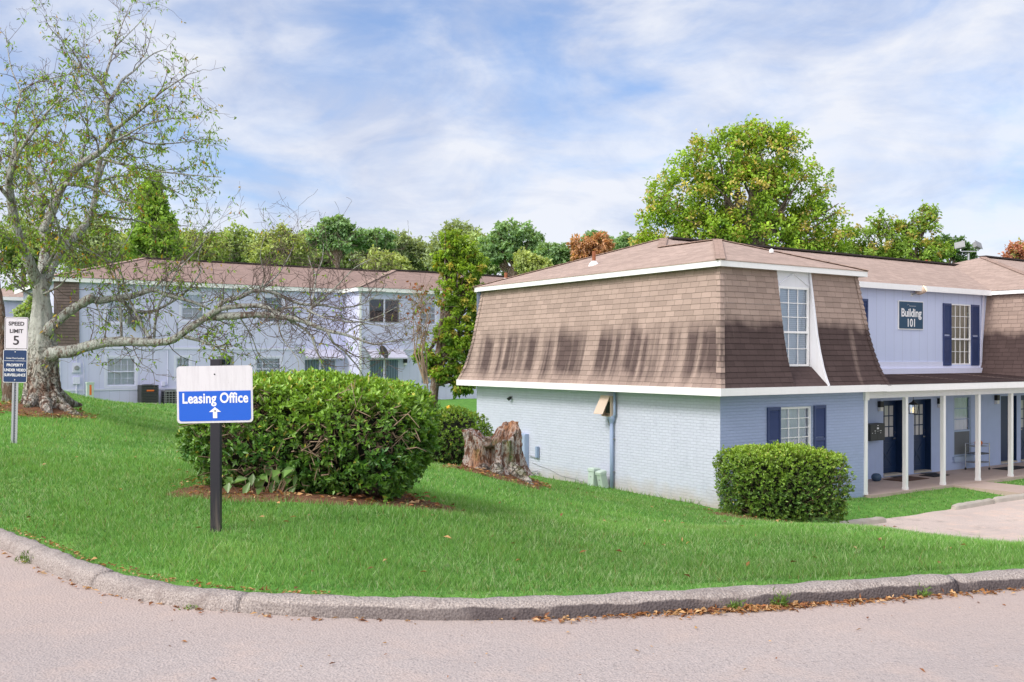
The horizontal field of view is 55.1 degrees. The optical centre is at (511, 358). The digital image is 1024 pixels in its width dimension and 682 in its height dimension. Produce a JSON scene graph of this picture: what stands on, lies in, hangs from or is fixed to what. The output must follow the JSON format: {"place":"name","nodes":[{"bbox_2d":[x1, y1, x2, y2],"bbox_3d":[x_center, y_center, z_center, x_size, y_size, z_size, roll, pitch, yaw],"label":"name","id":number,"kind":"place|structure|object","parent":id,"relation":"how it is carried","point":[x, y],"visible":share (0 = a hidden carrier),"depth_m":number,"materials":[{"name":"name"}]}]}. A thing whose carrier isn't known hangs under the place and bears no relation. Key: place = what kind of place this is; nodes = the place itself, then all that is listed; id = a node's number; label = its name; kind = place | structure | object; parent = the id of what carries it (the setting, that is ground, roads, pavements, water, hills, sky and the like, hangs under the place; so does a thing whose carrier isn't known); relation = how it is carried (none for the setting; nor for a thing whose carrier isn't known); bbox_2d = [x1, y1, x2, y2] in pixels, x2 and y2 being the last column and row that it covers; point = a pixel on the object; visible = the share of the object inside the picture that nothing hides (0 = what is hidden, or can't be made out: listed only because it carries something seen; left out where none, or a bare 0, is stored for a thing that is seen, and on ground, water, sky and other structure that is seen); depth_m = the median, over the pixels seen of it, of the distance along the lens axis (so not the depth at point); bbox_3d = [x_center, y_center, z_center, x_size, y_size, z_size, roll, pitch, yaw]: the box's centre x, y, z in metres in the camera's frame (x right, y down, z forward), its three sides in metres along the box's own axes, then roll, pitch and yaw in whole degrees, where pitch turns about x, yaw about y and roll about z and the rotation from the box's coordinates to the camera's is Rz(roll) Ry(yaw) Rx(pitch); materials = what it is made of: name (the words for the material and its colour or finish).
{"place":"outdoors","nodes":[
{"label":"outdoors","id":0,"kind":"place"},
{"bbox_2d":[0,549,1023,681],"bbox_3d":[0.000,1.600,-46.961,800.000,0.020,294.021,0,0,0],"label":"road","id":1,"kind":"structure","parent":0,"point":[53,628],"depth_m":5.50,"materials":[{"name":"asphalt"}]},
{"bbox_2d":[14,551,33,563],"bbox_3d":[-3.801,1.539,7.644,0.170,0.110,0.096,0,0,0],"label":"kerb weed","id":2,"kind":"object","parent":1,"relation":"on","point":[24,558],"visible":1,"depth_m":7.64,"materials":[{"name":"green plant"}]},
{"bbox_2d":[0,528,1023,620],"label":"kerb","id":3,"kind":"structure","parent":1,"relation":"on","point":[63,565],"depth_m":6.26,"materials":[{"name":"concrete"}]},
{"bbox_2d":[0,378,1023,597],"bbox_3d":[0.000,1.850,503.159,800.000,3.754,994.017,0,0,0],"label":"ground","id":4,"kind":"structure","parent":0,"point":[470,404],"depth_m":8.75,"materials":[{"name":"plant"}]},
{"bbox_2d":[1,289,22,349],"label":"apartment building","id":5,"kind":"structure","parent":4,"relation":"on","point":[11,299],"depth_m":50.53,"materials":[{"name":"white paint"}]},
{"bbox_2d":[3,317,27,442],"bbox_3d":[-6.825,0.406,13.505,0.333,1.967,0.049,0,0,-8],"label":"speed limit sign","id":6,"kind":"object","parent":4,"relation":"on","point":[15,358],"visible":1,"depth_m":13.49,"materials":[{"name":"white metal"}]},
{"bbox_2d":[10,295,54,330],"bbox_3d":[-19.429,-0.447,39.980,1.822,4.513,1.303,0,0,0],"label":"tree","id":7,"kind":"object","parent":4,"relation":"on","point":[19,311],"visible":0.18,"depth_m":39.73,"materials":[{"name":"green plant"}]},
{"bbox_2d":[0,213,71,292],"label":"broadleaf tree","id":8,"kind":"object","parent":4,"relation":"on","point":[8,255],"visible":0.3,"depth_m":77.25,"materials":[{"name":"green plant"}]},
{"bbox_2d":[0,403,90,418],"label":"mulch bed","id":9,"kind":"object","parent":4,"relation":"on","point":[37,409],"visible":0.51,"depth_m":16.40,"materials":[{"name":"wood"}]},
{"bbox_2d":[0,0,464,415],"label":"old tree","id":10,"kind":"object","parent":9,"relation":"on","point":[43,390],"visible":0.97,"depth_m":16.70,"materials":[{"name":"green plant"}]},
{"bbox_2d":[50,209,128,270],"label":"broadleaf tree","id":11,"kind":"object","parent":4,"relation":"on","point":[98,240],"visible":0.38,"depth_m":71.12,"materials":[{"name":"green plant"}]},
{"bbox_2d":[85,382,94,397],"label":"cable pedestal","id":12,"kind":"object","parent":4,"relation":"on","point":[90,389],"visible":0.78,"depth_m":40.67,"materials":[{"name":"plastic"}]},
{"bbox_2d":[113,229,146,257],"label":"broadleaf tree","id":13,"kind":"object","parent":4,"relation":"on","point":[123,235],"visible":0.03,"depth_m":85.03,"materials":[{"name":"green plant"}]},
{"bbox_2d":[137,384,158,403],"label":"air conditioner","id":14,"kind":"object","parent":4,"relation":"on","point":[146,393],"visible":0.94,"depth_m":41.78,"materials":[{"name":"metal"}]},
{"bbox_2d":[123,168,185,260],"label":"cypress tree","id":15,"kind":"object","parent":4,"relation":"on","point":[139,243],"visible":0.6,"depth_m":59.27,"materials":[{"name":"green plant"}]},
{"bbox_2d":[161,390,176,404],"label":"air conditioner","id":16,"kind":"object","parent":4,"relation":"on","point":[169,396],"visible":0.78,"depth_m":42.29,"materials":[{"name":"metal"}]},
{"bbox_2d":[179,227,233,261],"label":"broadleaf tree","id":17,"kind":"object","parent":4,"relation":"on","point":[225,256],"visible":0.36,"depth_m":87.00,"materials":[{"name":"green plant"}]},
{"bbox_2d":[176,359,252,531],"bbox_3d":[-2.440,0.794,8.086,0.618,1.586,0.096,0,0,-4],"label":"leasing sign","id":18,"kind":"object","parent":4,"relation":"on","point":[215,394],"visible":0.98,"depth_m":8.05,"materials":[{"name":"metal"}]},
{"bbox_2d":[211,219,259,262],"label":"broadleaf tree","id":19,"kind":"object","parent":4,"relation":"on","point":[238,233],"visible":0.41,"depth_m":90.69,"materials":[{"name":"green plant"}]},
{"bbox_2d":[14,257,511,403],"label":"apartment building","id":20,"kind":"structure","parent":4,"relation":"on","point":[124,382],"depth_m":45.44,"materials":[{"name":"white paint"}]},
{"bbox_2d":[72,354,84,395],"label":"electric meter","id":21,"kind":"object","parent":20,"relation":"attached to","point":[76,367],"visible":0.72,"depth_m":40.97,"materials":[{"name":"grey metal"}]},
{"bbox_2d":[104,355,137,387],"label":"window","id":22,"kind":"structure","parent":20,"relation":"in","point":[127,376],"depth_m":42.11,"materials":[{"name":"white glass"}]},
{"bbox_2d":[104,292,137,324],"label":"window","id":23,"kind":"structure","parent":20,"relation":"in","point":[116,322],"depth_m":41.93,"materials":[{"name":"white glass"}]},
{"bbox_2d":[126,315,136,323],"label":"window unit","id":24,"kind":"structure","parent":20,"relation":"attached to","point":[129,317],"depth_m":42.01,"materials":[{"name":"grey metal"}]},
{"bbox_2d":[162,350,167,385],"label":"junction box","id":25,"kind":"object","parent":20,"relation":"attached to","point":[163,383],"visible":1,"depth_m":43.09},
{"bbox_2d":[174,355,191,381],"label":"window","id":26,"kind":"structure","parent":20,"relation":"in","point":[176,357],"depth_m":43.50,"materials":[{"name":"white glass"}]},
{"bbox_2d":[179,291,205,322],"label":"window","id":27,"kind":"structure","parent":20,"relation":"in","point":[189,312],"depth_m":43.76,"materials":[{"name":"white glass"}]},
{"bbox_2d":[218,356,233,365],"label":"window","id":28,"kind":"structure","parent":20,"relation":"in","point":[224,362],"depth_m":44.66,"materials":[{"name":"grey glass"}]},
{"bbox_2d":[254,355,282,373],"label":"window","id":29,"kind":"structure","parent":20,"relation":"in","point":[257,367],"depth_m":45.74,"materials":[{"name":"white glass"}]},
{"bbox_2d":[261,294,284,324],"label":"window","id":30,"kind":"structure","parent":20,"relation":"in","point":[267,296],"depth_m":45.86,"materials":[{"name":"white glass"}]},
{"bbox_2d":[304,359,335,371],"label":"window","id":31,"kind":"structure","parent":20,"relation":"in","point":[308,364],"depth_m":47.17,"materials":[{"name":"grey glass"}]},
{"bbox_2d":[379,345,388,357],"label":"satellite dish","id":32,"kind":"object","parent":20,"relation":"attached to","point":[385,354],"visible":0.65,"depth_m":46.25,"materials":[{"name":"grey metal"}]},
{"bbox_2d":[369,299,398,322],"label":"window","id":33,"kind":"structure","parent":20,"relation":"in","point":[374,302],"depth_m":47.25,"materials":[{"name":"grey glass"}]},
{"bbox_2d":[369,359,398,380],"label":"window","id":34,"kind":"structure","parent":20,"relation":"in","point":[393,372],"depth_m":47.38,"materials":[{"name":"grey glass"}]},
{"bbox_2d":[419,369,430,384],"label":"window","id":35,"kind":"structure","parent":20,"relation":"in","point":[420,377],"depth_m":48.37,"materials":[{"name":"white glass"}]},
{"bbox_2d":[418,300,437,326],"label":"window","id":36,"kind":"structure","parent":20,"relation":"in","point":[435,318],"depth_m":48.72,"materials":[{"name":"white glass"}]},
{"bbox_2d":[243,219,319,265],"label":"broadleaf tree","id":37,"kind":"object","parent":4,"relation":"on","point":[254,254],"visible":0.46,"depth_m":89.14,"materials":[{"name":"green plant"}]},
{"bbox_2d":[168,484,458,511],"bbox_3d":[-2.056,1.543,10.928,3.268,0.405,3.192,0,0,0],"label":"mulch bed","id":38,"kind":"object","parent":4,"relation":"on","point":[330,498],"visible":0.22,"depth_m":9.97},
{"bbox_2d":[223,466,297,493],"bbox_3d":[-2.587,1.243,9.883,0.820,0.342,0.315,0,0,0],"label":"broadleaf weed","id":39,"kind":"object","parent":38,"relation":"on","point":[288,471],"visible":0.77,"depth_m":9.91,"materials":[{"name":"green plant"}]},
{"bbox_2d":[175,366,442,502],"bbox_3d":[-2.161,0.842,11.110,2.855,1.572,2.866,0,0,8],"label":"hedge","id":40,"kind":"object","parent":38,"relation":"on","point":[330,432],"visible":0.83,"depth_m":10.12,"materials":[{"name":"green plant"}]},
{"bbox_2d":[295,229,352,267],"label":"broadleaf tree","id":41,"kind":"object","parent":4,"relation":"on","point":[325,256],"visible":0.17,"depth_m":92.71,"materials":[{"name":"green plant"}]},
{"bbox_2d":[303,213,369,267],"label":"tree","id":42,"kind":"object","parent":4,"relation":"on","point":[337,226],"visible":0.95,"depth_m":83.25,"materials":[{"name":"green plant"}]},
{"bbox_2d":[353,226,397,264],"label":"pine tree","id":43,"kind":"object","parent":4,"relation":"on","point":[364,245],"visible":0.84,"depth_m":85.30,"materials":[{"name":"green plant"}]},
{"bbox_2d":[342,228,412,268],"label":"broadleaf tree","id":44,"kind":"object","parent":4,"relation":"on","point":[401,243],"visible":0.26,"depth_m":95.22,"materials":[{"name":"green plant"}]},
{"bbox_2d":[359,244,417,270],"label":"broadleaf tree","id":45,"kind":"object","parent":4,"relation":"on","point":[397,258],"visible":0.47,"depth_m":69.28,"materials":[{"name":"green plant"}]},
{"bbox_2d":[402,231,436,270],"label":"broadleaf tree","id":46,"kind":"object","parent":4,"relation":"on","point":[417,248],"visible":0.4,"depth_m":96.53,"materials":[{"name":"green plant"}]},
{"bbox_2d":[397,277,445,388],"bbox_3d":[-3.143,-0.073,33.706,1.732,5.637,2.202,0,0,0],"label":"bare sapling","id":47,"kind":"object","parent":4,"relation":"on","point":[424,372],"visible":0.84,"depth_m":33.59,"materials":[{"name":"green plant"}]},
{"bbox_2d":[410,228,490,406],"bbox_3d":[-2.201,-0.925,35.021,2.974,7.468,1.750,0,0,0],"label":"maple","id":48,"kind":"object","parent":4,"relation":"on","point":[451,343],"visible":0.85,"depth_m":34.76,"materials":[{"name":"green plant"}]},
{"bbox_2d":[420,218,486,272],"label":"broadleaf tree","id":49,"kind":"object","parent":4,"relation":"on","point":[435,244],"visible":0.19,"depth_m":93.31,"materials":[{"name":"green plant"}]},
{"bbox_2d":[462,228,508,274],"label":"broadleaf tree","id":50,"kind":"object","parent":4,"relation":"on","point":[494,269],"visible":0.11,"depth_m":87.38,"materials":[{"name":"green plant"}]},
{"bbox_2d":[442,466,547,489],"bbox_3d":[-0.326,2.060,16.871,2.026,0.466,1.637,0,0,0],"label":"mulch bed","id":51,"kind":"object","parent":4,"relation":"on","point":[510,477],"visible":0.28,"depth_m":16.37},
{"bbox_2d":[462,421,533,484],"bbox_3d":[-0.251,1.730,16.906,1.315,1.301,1.263,0,0,-13],"label":"tree stump","id":52,"kind":"object","parent":51,"relation":"on","point":[499,451],"visible":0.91,"depth_m":16.73,"materials":[{"name":"wood"}]},
{"bbox_2d":[0,400,1022,679],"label":"fallen leaves","id":53,"kind":"object","parent":4,"relation":"on","point":[712,610],"visible":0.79,"depth_m":6.53,"materials":[{"name":"brown plant"}]},
{"bbox_2d":[720,599,751,610],"bbox_3d":[1.426,1.554,6.237,0.204,0.081,0.099,0,0,0],"label":"kerb weed","id":54,"kind":"object","parent":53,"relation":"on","point":[735,605],"visible":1,"depth_m":6.23,"materials":[{"name":"green plant"}]},
{"bbox_2d":[770,586,791,605],"bbox_3d":[1.717,1.517,6.294,0.148,0.152,0.105,0,0,17],"label":"kerb weed","id":55,"kind":"object","parent":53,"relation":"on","point":[783,601],"visible":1,"depth_m":6.29,"materials":[{"name":"green plant"}]},
{"bbox_2d":[917,582,932,596],"bbox_3d":[2.761,1.542,6.559,0.114,0.104,0.084,0,0,0],"label":"kerb weed","id":56,"kind":"object","parent":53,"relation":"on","point":[925,593],"visible":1,"depth_m":6.56,"materials":[{"name":"green plant"}]},
{"bbox_2d":[477,217,545,275],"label":"tree","id":57,"kind":"object","parent":4,"relation":"on","point":[502,247],"visible":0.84,"depth_m":77.28,"materials":[{"name":"green plant"}]},
{"bbox_2d":[511,246,552,274],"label":"broadleaf tree","id":58,"kind":"object","parent":4,"relation":"on","point":[525,261],"visible":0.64,"depth_m":69.46,"materials":[{"name":"green plant"}]},
{"bbox_2d":[530,240,570,265],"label":"tree","id":59,"kind":"object","parent":4,"relation":"on","point":[557,253],"visible":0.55,"depth_m":75.19,"materials":[{"name":"green plant"}]},
{"bbox_2d":[566,230,615,260],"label":"orange tree","id":60,"kind":"object","parent":4,"relation":"on","point":[579,249],"visible":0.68,"depth_m":73.43,"materials":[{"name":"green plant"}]},
{"bbox_2d":[587,467,599,486],"bbox_3d":[2.017,2.903,24.082,0.250,0.479,0.246,0,0,-34],"label":"utility pedestal","id":61,"kind":"object","parent":4,"relation":"on","point":[592,478],"visible":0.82,"depth_m":23.99,"materials":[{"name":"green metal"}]},
{"bbox_2d":[580,229,616,241],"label":"pine tree","id":62,"kind":"object","parent":4,"relation":"on","point":[589,233],"visible":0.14,"depth_m":91.28,"materials":[{"name":"green plant"}]},
{"bbox_2d":[595,469,608,487],"bbox_3d":[2.191,2.932,23.837,0.288,0.484,0.205,0,0,-34],"label":"utility pedestal","id":63,"kind":"object","parent":4,"relation":"on","point":[600,474],"visible":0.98,"depth_m":23.77,"materials":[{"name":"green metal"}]},
{"bbox_2d":[612,231,639,249],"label":"pine tree","id":64,"kind":"object","parent":4,"relation":"on","point":[622,241],"visible":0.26,"depth_m":81.19,"materials":[{"name":"green plant"}]},
{"bbox_2d":[456,237,1023,508],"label":"apartment building","id":65,"kind":"structure","parent":4,"relation":"on","point":[687,354],"depth_m":24.18,"materials":[{"name":"paint"}]},
{"bbox_2d":[521,433,528,466],"bbox_3d":[0.312,2.525,26.950,0.155,0.950,0.320,0,0,-34],"label":"utility cabinet","id":66,"kind":"object","parent":65,"relation":"attached to","point":[525,442],"visible":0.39,"depth_m":26.81,"materials":[{"name":"metal"}]},
{"bbox_2d":[529,446,581,481],"bbox_3d":[1.402,2.798,25.375,0.119,0.876,3.431,0,0,-34],"label":"gas riser","id":67,"kind":"object","parent":65,"relation":"attached to","point":[536,452],"visible":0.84,"depth_m":26.42,"materials":[{"name":"blue metal"}]},
{"bbox_2d":[593,392,615,424],"bbox_3d":[2.272,1.205,23.841,0.412,0.849,0.425,0,0,-34],"label":"junction box","id":68,"kind":"object","parent":65,"relation":"attached to","point":[606,405],"visible":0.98,"depth_m":23.80,"materials":[{"name":"beige metal"}]},
{"bbox_2d":[608,416,614,488],"bbox_3d":[2.421,2.370,23.849,0.170,1.980,0.170,0,0,-34],"label":"conduit pipe","id":69,"kind":"object","parent":65,"relation":"attached to","point":[611,419],"visible":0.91,"depth_m":23.81,"materials":[{"name":"blue metal"}]},
{"bbox_2d":[779,286,808,365],"bbox_3d":[6.443,-0.740,22.525,1.060,1.820,0.076,0,0,-34],"label":"window","id":70,"kind":"structure","parent":65,"relation":"in","point":[792,299],"depth_m":22.61,"materials":[{"name":"glass"}]},
{"bbox_2d":[781,406,810,445],"bbox_3d":[6.435,1.820,22.466,1.140,1.460,0.088,0,0,-34],"label":"window","id":71,"kind":"structure","parent":65,"relation":"in","point":[793,419],"depth_m":22.54,"materials":[{"name":"glass"}]},
{"bbox_2d":[868,423,884,440],"bbox_3d":[9.872,1.990,26.764,0.660,0.460,0.257,0,0,-34],"label":"mailbox","id":72,"kind":"object","parent":65,"relation":"attached to","point":[876,431],"visible":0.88,"depth_m":26.63,"materials":[{"name":"metal"}]},
{"bbox_2d":[870,424,877,439],"bbox_3d":[9.808,1.990,26.578,0.305,0.420,0.011,0,0,-34],"label":"door","id":73,"kind":"structure","parent":72,"relation":"in","point":[873,428],"depth_m":26.57,"materials":[{"name":"metal"}]},
{"bbox_2d":[878,424,884,439],"bbox_3d":[10.068,1.990,26.755,0.305,0.420,0.011,0,0,-34],"label":"door","id":74,"kind":"structure","parent":72,"relation":"in","point":[881,436],"depth_m":26.75,"materials":[{"name":"metal"}]},
{"bbox_2d":[878,401,883,410],"bbox_3d":[10.166,1.305,27.060,0.140,0.270,0.100,0,0,-34],"label":"wall lamp","id":75,"kind":"object","parent":65,"relation":"attached to","point":[880,405],"visible":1,"depth_m":27.02,"materials":[{"name":"black metal"}]},
{"bbox_2d":[883,400,895,472],"bbox_3d":[10.544,2.188,27.634,0.880,2.045,0.111,0,0,-34],"label":"door","id":76,"kind":"structure","parent":65,"relation":"in","point":[889,409],"depth_m":27.73,"materials":[{"name":"blue paint"}]},
{"bbox_2d":[898,300,922,329],"bbox_3d":[11.572,-1.265,28.470,1.200,0.830,0.044,0,0,-34],"label":"building sign","id":77,"kind":"object","parent":65,"relation":"attached to","point":[910,315],"visible":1,"depth_m":28.43,"materials":[{"name":"blue metal"}]},
{"bbox_2d":[908,397,918,413],"bbox_3d":[10.796,1.145,26.402,0.260,0.670,0.260,0,0,-34],"label":"lantern","id":78,"kind":"object","parent":65,"relation":"hanging from","point":[912,408],"visible":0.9,"depth_m":26.38,"materials":[{"name":"black metal"}]},
{"bbox_2d":[910,286,926,295],"bbox_3d":[11.810,-1.978,28.516,0.448,0.323,0.248,0,0,19],"label":"floodlight","id":79,"kind":"object","parent":65,"relation":"attached to","point":[924,290],"visible":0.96,"depth_m":28.40,"materials":[{"name":"white paint"}]},
{"bbox_2d":[914,399,925,469],"bbox_3d":[11.716,2.188,28.379,0.820,2.045,0.111,0,0,-34],"label":"door","id":80,"kind":"structure","parent":65,"relation":"in","point":[919,419],"depth_m":28.46,"materials":[{"name":"blue wood"}]},
{"bbox_2d":[952,304,970,364],"bbox_3d":[13.669,-0.747,29.970,1.070,1.835,0.088,0,0,-34],"label":"window","id":81,"kind":"structure","parent":65,"relation":"in","point":[959,311],"depth_m":30.06,"materials":[{"name":"glass"}]},
{"bbox_2d":[954,396,970,456],"bbox_3d":[13.455,2.005,29.420,0.910,1.790,0.088,0,0,-34],"label":"window","id":82,"kind":"structure","parent":65,"relation":"in","point":[960,402],"depth_m":29.49,"materials":[{"name":"clear glass"}]},
{"bbox_2d":[994,395,999,403],"bbox_3d":[15.003,1.255,30.350,0.140,0.270,0.100,0,0,-34],"label":"wall lamp","id":83,"kind":"object","parent":65,"relation":"attached to","point":[997,399],"visible":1,"depth_m":30.32,"materials":[{"name":"black metal"}]},
{"bbox_2d":[1001,396,1007,460],"bbox_3d":[15.518,2.188,30.936,0.900,2.045,0.045,0,0,-34],"label":"door","id":84,"kind":"structure","parent":65,"relation":"in","point":[1004,399],"depth_m":30.90,"materials":[{"name":"wood"}]},
{"bbox_2d":[1021,395,1023,458],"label":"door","id":85,"kind":"structure","parent":65,"relation":"in","point":[1022,396],"depth_m":31.49,"materials":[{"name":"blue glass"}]},
{"bbox_2d":[627,112,859,252],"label":"maple tree","id":86,"kind":"object","parent":4,"relation":"on","point":[755,220],"visible":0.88,"depth_m":46.27,"materials":[{"name":"green plant"}]},
{"bbox_2d":[710,512,787,521],"bbox_3d":[4.945,3.092,18.578,3.022,0.535,2.094,0,0,0],"label":"mulch bed","id":87,"kind":"object","parent":4,"relation":"on","point":[717,513],"visible":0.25,"depth_m":17.93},
{"bbox_2d":[712,440,856,523],"bbox_3d":[5.152,2.341,18.879,2.679,1.624,1.956,0,0,-20],"label":"hedge","id":88,"kind":"object","parent":87,"relation":"on","point":[791,480],"visible":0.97,"depth_m":18.28,"materials":[{"name":"green plant"}]},
{"bbox_2d":[835,199,955,262],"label":"birch tree","id":89,"kind":"object","parent":4,"relation":"on","point":[911,235],"visible":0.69,"depth_m":51.47,"materials":[{"name":"green plant"}]},
{"bbox_2d":[864,462,1023,497],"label":"walkway","id":90,"kind":"structure","parent":4,"relation":"on","point":[962,478],"depth_m":25.92,"materials":[{"name":"concrete"}]},
{"bbox_2d":[871,473,881,480],"bbox_3d":[9.803,3.185,26.403,0.269,0.210,0.269,0,0,26],"label":"plant pot","id":91,"kind":"object","parent":90,"relation":"on","point":[876,477],"visible":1,"depth_m":26.31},
{"bbox_2d":[883,476,928,481],"bbox_3d":[10.780,3.280,26.851,1.250,0.019,0.620,0,0,-36],"label":"doormat","id":92,"kind":"object","parent":90,"relation":"on","point":[910,478],"visible":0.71,"depth_m":26.84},
{"bbox_2d":[919,473,947,476],"bbox_3d":[11.929,3.280,27.705,0.800,0.019,0.460,0,0,-36],"label":"doormat","id":93,"kind":"object","parent":90,"relation":"on","point":[933,475],"visible":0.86,"depth_m":27.57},
{"bbox_2d":[964,443,989,469],"bbox_3d":[13.810,2.889,29.118,0.652,0.798,0.428,0,0,-34],"label":"serving cart","id":94,"kind":"object","parent":90,"relation":"on","point":[973,453],"visible":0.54,"depth_m":29.10,"materials":[{"name":"silver metal"}]},
{"bbox_2d":[992,466,1023,469],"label":"doormat","id":95,"kind":"object","parent":90,"relation":"on","point":[1014,467],"visible":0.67,"depth_m":29.33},
{"bbox_2d":[871,499,1023,541],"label":"parking lot","id":96,"kind":"structure","parent":4,"relation":"on","point":[1002,520],"depth_m":20.61,"materials":[{"name":"concrete"}]},
{"bbox_2d":[829,517,885,525],"bbox_3d":[7.097,3.374,20.232,1.761,0.131,0.180,0,0,-31],"label":"wheel stop","id":97,"kind":"object","parent":96,"relation":"on","point":[871,521],"visible":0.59,"depth_m":20.32,"materials":[{"name":"concrete"}]},
{"bbox_2d":[951,498,994,509],"bbox_3d":[10.746,3.375,22.860,1.731,0.131,0.181,0,0,-36],"label":"wheel stop","id":98,"kind":"object","parent":96,"relation":"on","point":[972,504],"visible":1,"depth_m":22.73,"materials":[{"name":"concrete"}]},
{"bbox_2d":[993,493,1023,502],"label":"wheel stop","id":99,"kind":"object","parent":96,"relation":"on","point":[1006,498],"visible":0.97,"depth_m":23.71,"materials":[{"name":"concrete"}]},
{"bbox_2d":[935,232,977,262],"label":"pine tree","id":100,"kind":"object","parent":4,"relation":"on","point":[957,257],"visible":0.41,"depth_m":65.50,"materials":[{"name":"green plant"}]},
{"bbox_2d":[954,240,982,313],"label":"floodlight pole","id":101,"kind":"object","parent":4,"relation":"on","point":[960,245],"visible":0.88,"depth_m":49.93,"materials":[{"name":"grey metal"}]},
{"bbox_2d":[998,237,1023,258],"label":"red tree","id":102,"kind":"object","parent":4,"relation":"on","point":[1016,250],"visible":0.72,"depth_m":61.68,"materials":[{"name":"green plant"}]},
{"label":"mulch bed","id":103,"kind":"structure","parent":4,"relation":"on","visible":0},
{"bbox_2d":[429,404,493,465],"bbox_3d":[-1.166,1.662,20.325,1.626,1.474,1.514,0,0,0],"label":"hedge","id":104,"kind":"object","parent":103,"relation":"on","point":[454,423],"visible":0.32,"depth_m":19.90,"materials":[{"name":"green plant"}]},
{"bbox_2d":[0,0,1023,304],"label":"sky","id":105,"kind":"structure","parent":0,"point":[554,115],"materials":[{"name":"blue"}]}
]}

